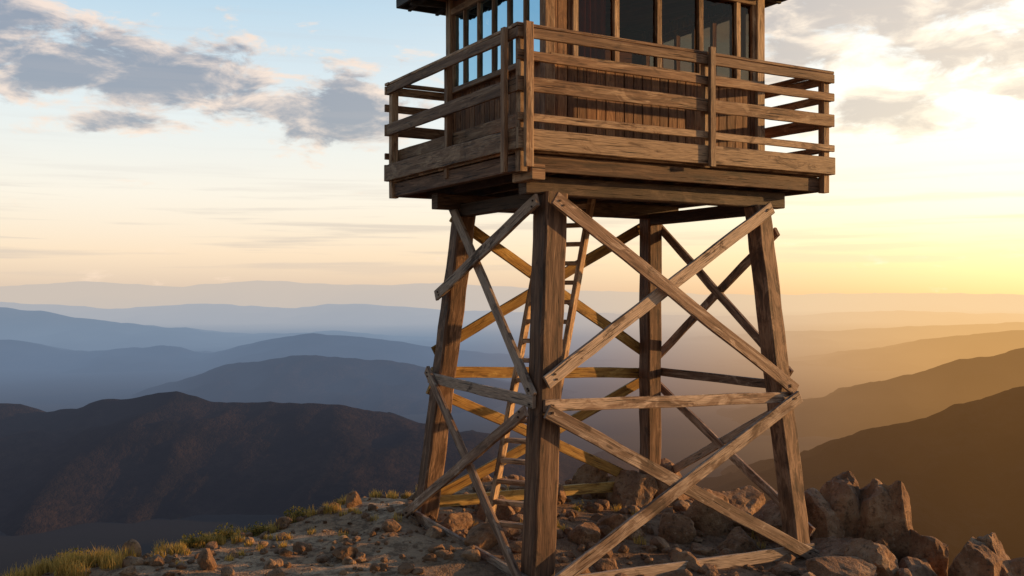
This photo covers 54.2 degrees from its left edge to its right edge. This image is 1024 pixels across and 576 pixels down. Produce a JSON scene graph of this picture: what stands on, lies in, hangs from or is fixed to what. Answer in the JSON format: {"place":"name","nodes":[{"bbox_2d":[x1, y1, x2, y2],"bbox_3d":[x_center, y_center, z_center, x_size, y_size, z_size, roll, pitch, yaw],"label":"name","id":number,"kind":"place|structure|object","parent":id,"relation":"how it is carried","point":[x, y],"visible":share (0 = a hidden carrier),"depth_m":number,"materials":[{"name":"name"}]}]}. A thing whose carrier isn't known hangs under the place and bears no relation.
{"place":"outdoors","nodes":[
{"label":"outdoors","id":0,"kind":"place"},
{"bbox_2d":[0,391,638,535],"bbox_3d":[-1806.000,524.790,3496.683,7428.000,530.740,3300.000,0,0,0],"label":"hills","id":1,"kind":"structure","parent":0,"point":[173,455],"depth_m":3104.19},
{"bbox_2d":[131,355,577,415],"bbox_3d":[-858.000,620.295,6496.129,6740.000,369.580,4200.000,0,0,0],"label":"hills","id":2,"kind":"structure","parent":0,"point":[397,388],"depth_m":5967.29,"materials":[{"name":"blue"}]},
{"bbox_2d":[0,310,1023,575],"bbox_3d":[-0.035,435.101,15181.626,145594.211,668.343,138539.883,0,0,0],"label":"ground","id":3,"kind":"structure","parent":0,"point":[54,390],"depth_m":4479.89,"materials":[{"name":"brown soil"}]},
{"bbox_2d":[41,547,94,567],"bbox_3d":[-5.090,3.113,11.366,0.753,0.314,0.505,0,0,-30],"label":"shrub","id":4,"kind":"object","parent":3,"relation":"on","point":[81,549],"visible":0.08,"depth_m":11.40,"materials":[{"name":"green plant"}]},
{"bbox_2d":[122,539,141,556],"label":"boulder","id":5,"kind":"object","parent":3,"relation":"on","point":[136,547],"visible":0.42,"depth_m":11.68,"materials":[{"name":"stone"}]},
{"bbox_2d":[197,548,216,569],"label":"boulder","id":6,"kind":"object","parent":3,"relation":"on","point":[206,560],"visible":0.91,"depth_m":11.04,"materials":[{"name":"brown stone"}]},
{"bbox_2d":[179,521,268,548],"bbox_3d":[-3.587,3.095,12.613,0.366,0.259,1.293,0,-1,42],"label":"shrub","id":7,"kind":"object","parent":3,"relation":"on","point":[192,540],"visible":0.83,"depth_m":12.54,"materials":[{"name":"green plant"}]},
{"bbox_2d":[274,516,291,529],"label":"boulder","id":8,"kind":"object","parent":3,"relation":"on","point":[285,519],"visible":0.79,"depth_m":13.04,"materials":[{"name":"brown stone"}]},
{"bbox_2d":[284,505,306,522],"bbox_3d":[-2.888,3.035,13.476,0.378,0.224,0.396,0,0,39],"label":"shrub","id":9,"kind":"object","parent":3,"relation":"on","point":[301,513],"visible":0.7,"depth_m":13.50,"materials":[{"name":"green plant"}]},
{"bbox_2d":[293,541,311,554],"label":"boulder","id":10,"kind":"object","parent":3,"relation":"on","point":[300,547],"visible":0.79,"depth_m":11.93,"materials":[{"name":"brown stone"}]},
{"bbox_2d":[332,546,358,560],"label":"boulder","id":11,"kind":"object","parent":3,"relation":"on","point":[340,553],"visible":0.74,"depth_m":11.48,"materials":[{"name":"brown stone"}]},
{"bbox_2d":[345,491,361,507],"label":"boulder","id":12,"kind":"object","parent":3,"relation":"on","point":[353,498],"visible":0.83,"depth_m":13.83,"materials":[{"name":"brown stone"}]},
{"bbox_2d":[3,476,765,575],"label":"grass","id":13,"kind":"structure","parent":3,"relation":"on","point":[69,565],"depth_m":11.62,"materials":[{"name":"plant"}]},
{"bbox_2d":[381,519,400,531],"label":"boulder","id":14,"kind":"object","parent":3,"relation":"on","point":[390,525],"visible":0.86,"depth_m":12.49,"materials":[{"name":"brown stone"}]},
{"bbox_2d":[440,511,473,530],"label":"boulder","id":15,"kind":"object","parent":3,"relation":"on","point":[458,521],"visible":0.54,"depth_m":12.71,"materials":[{"name":"brown stone"}]},
{"bbox_2d":[45,474,912,575],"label":"gravel","id":16,"kind":"structure","parent":3,"relation":"on","point":[784,565],"depth_m":12.02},
{"bbox_2d":[464,522,503,549],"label":"boulder","id":17,"kind":"object","parent":3,"relation":"on","point":[481,535],"visible":0.66,"depth_m":11.83,"materials":[{"name":"brown stone"}]},
{"bbox_2d":[477,495,514,520],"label":"boulder","id":18,"kind":"object","parent":3,"relation":"on","point":[503,512],"visible":0.34,"depth_m":13.42,"materials":[{"name":"brown stone"}]},
{"bbox_2d":[499,489,592,511],"bbox_3d":[0.378,3.032,14.263,1.576,0.302,0.386,0,0,12],"label":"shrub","id":19,"kind":"object","parent":3,"relation":"on","point":[576,508],"visible":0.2,"depth_m":14.19,"materials":[{"name":"green plant"}]},
{"bbox_2d":[557,483,566,503],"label":"boulder","id":20,"kind":"object","parent":3,"relation":"on","point":[562,498],"visible":0.27,"depth_m":14.41,"materials":[{"name":"brown stone"}]},
{"bbox_2d":[567,522,600,544],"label":"boulder","id":21,"kind":"object","parent":3,"relation":"on","point":[581,533],"visible":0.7,"depth_m":12.22,"materials":[{"name":"brown stone"}]},
{"bbox_2d":[571,464,607,498],"bbox_3d":[1.178,3.056,15.257,0.558,0.884,0.496,0,0,0],"label":"boulder","id":22,"kind":"object","parent":3,"relation":"on","point":[585,473],"visible":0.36,"depth_m":15.11,"materials":[{"name":"brown stone"}]},
{"bbox_2d":[594,558,617,571],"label":"boulder","id":23,"kind":"object","parent":3,"relation":"on","point":[603,564],"visible":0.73,"depth_m":11.39,"materials":[{"name":"brown stone"}]},
{"bbox_2d":[384,0,834,575],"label":"fire lookout tower","id":24,"kind":"structure","parent":3,"relation":"on","point":[652,116],"depth_m":12.13,"materials":[{"name":"brown wood"}]},
{"bbox_2d":[456,0,539,86],"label":"side window glass","id":25,"kind":"structure","parent":24,"relation":"in","point":[533,6],"depth_m":12.68,"materials":[{"name":"blue glass"}]},
{"bbox_2d":[446,0,764,150],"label":"window frames","id":26,"kind":"structure","parent":24,"relation":"in","point":[547,7],"depth_m":12.68,"materials":[{"name":"brown wood"}]},
{"bbox_2d":[578,0,749,80],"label":"window glass","id":27,"kind":"structure","parent":24,"relation":"in","point":[636,17],"depth_m":12.36,"materials":[{"name":"black glass"}]},
{"bbox_2d":[597,513,645,539],"bbox_3d":[1.422,3.155,12.983,0.597,0.490,0.415,0,0,23],"label":"boulder","id":28,"kind":"object","parent":3,"relation":"on","point":[613,520],"visible":0.33,"depth_m":12.86,"materials":[{"name":"brown stone"}]},
{"bbox_2d":[606,470,657,507],"bbox_3d":[1.783,3.083,14.860,0.777,0.729,0.730,0,0,0],"label":"boulder","id":29,"kind":"object","parent":3,"relation":"on","point":[633,487],"visible":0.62,"depth_m":14.75,"materials":[{"name":"brown stone"}]},
{"bbox_2d":[652,458,688,505],"bbox_3d":[2.320,2.985,15.174,0.786,0.839,0.713,0,0,0],"label":"boulder","id":30,"kind":"object","parent":3,"relation":"on","point":[666,463],"visible":0.11,"depth_m":14.90,"materials":[{"name":"brown stone"}]},
{"bbox_2d":[658,512,695,543],"bbox_3d":[2.144,3.177,13.027,0.476,0.482,0.401,0,0,39],"label":"boulder","id":31,"kind":"object","parent":3,"relation":"on","point":[676,528],"visible":0.73,"depth_m":12.94,"materials":[{"name":"brown stone"}]},
{"bbox_2d":[669,551,700,571],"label":"boulder","id":32,"kind":"object","parent":3,"relation":"on","point":[693,564],"visible":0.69,"depth_m":11.58,"materials":[{"name":"brown stone"}]},
{"bbox_2d":[683,488,732,536],"bbox_3d":[2.654,3.090,13.615,0.721,0.747,0.535,0,0,0],"label":"boulder","id":33,"kind":"object","parent":3,"relation":"on","point":[706,520],"visible":0.62,"depth_m":13.37,"materials":[{"name":"brown stone"}]},
{"bbox_2d":[717,526,759,552],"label":"boulder","id":34,"kind":"object","parent":3,"relation":"on","point":[739,539],"visible":0.55,"depth_m":12.71,"materials":[{"name":"brown stone"}]},
{"bbox_2d":[721,485,765,528],"bbox_3d":[3.123,3.116,13.945,0.847,0.657,0.696,0,0,-31],"label":"boulder","id":35,"kind":"object","parent":3,"relation":"on","point":[749,499],"visible":0.3,"depth_m":13.90,"materials":[{"name":"brown stone"}]},
{"bbox_2d":[752,499,782,541],"bbox_3d":[3.589,3.172,13.441,0.684,0.696,0.772,0,0,0],"label":"boulder","id":36,"kind":"object","parent":3,"relation":"on","point":[768,512],"visible":0.12,"depth_m":13.34,"materials":[{"name":"brown stone"}]},
{"bbox_2d":[802,572,815,575],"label":"boulder","id":37,"kind":"object","parent":3,"relation":"on","point":[808,574],"visible":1,"depth_m":11.12,"materials":[{"name":"brown stone"}]},
{"bbox_2d":[805,556,876,575],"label":"boulder","id":38,"kind":"object","parent":3,"relation":"on","point":[838,566],"visible":0.96,"depth_m":11.33,"materials":[{"name":"brown stone"}]},
{"bbox_2d":[844,537,898,575],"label":"boulder","id":39,"kind":"object","parent":3,"relation":"on","point":[882,559],"visible":0.65,"depth_m":11.66,"materials":[{"name":"brown stone"}]},
{"bbox_2d":[804,471,948,575],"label":"rock outcrop","id":40,"kind":"object","parent":3,"relation":"on","point":[843,509],"visible":0.62,"depth_m":12.94,"materials":[{"name":"brown stone"}]},
{"bbox_2d":[948,532,1023,575],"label":"rock outcrop","id":41,"kind":"object","parent":3,"relation":"on","point":[986,555],"visible":1,"depth_m":11.87,"materials":[{"name":"brown stone"}]},
{"bbox_2d":[0,280,1023,311],"bbox_3d":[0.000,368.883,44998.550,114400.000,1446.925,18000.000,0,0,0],"label":"hills","id":42,"kind":"structure","parent":0,"point":[280,294],"depth_m":42417.64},
{"bbox_2d":[0,330,1023,372],"bbox_3d":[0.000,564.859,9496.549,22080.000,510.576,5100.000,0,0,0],"label":"hills","id":43,"kind":"structure","parent":0,"point":[923,354],"depth_m":9041.49,"materials":[{"name":"blue"}]},
{"bbox_2d":[0,307,1023,349],"bbox_3d":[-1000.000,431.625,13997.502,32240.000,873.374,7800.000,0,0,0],"label":"hills","id":44,"kind":"structure","parent":0,"point":[54,330],"depth_m":13340.05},
{"bbox_2d":[0,302,1023,324],"bbox_3d":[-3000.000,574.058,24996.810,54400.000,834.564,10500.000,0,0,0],"label":"hills","id":45,"kind":"structure","parent":0,"point":[190,314],"depth_m":23624.22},
{"bbox_2d":[0,0,1023,294],"label":"sky","id":46,"kind":"structure","parent":0,"point":[174,143],"materials":[{"name":"white"}]},
{"bbox_2d":[695,386,1023,573],"bbox_3d":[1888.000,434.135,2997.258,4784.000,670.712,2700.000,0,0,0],"label":"hills","id":47,"kind":"structure","parent":0,"point":[957,470],"depth_m":2782.28,"materials":[{"name":"brown"}]},
{"bbox_2d":[716,348,1023,437],"bbox_3d":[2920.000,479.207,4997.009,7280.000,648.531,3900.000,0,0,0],"label":"hills","id":48,"kind":"structure","parent":0,"point":[841,412],"depth_m":4762.82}
]}

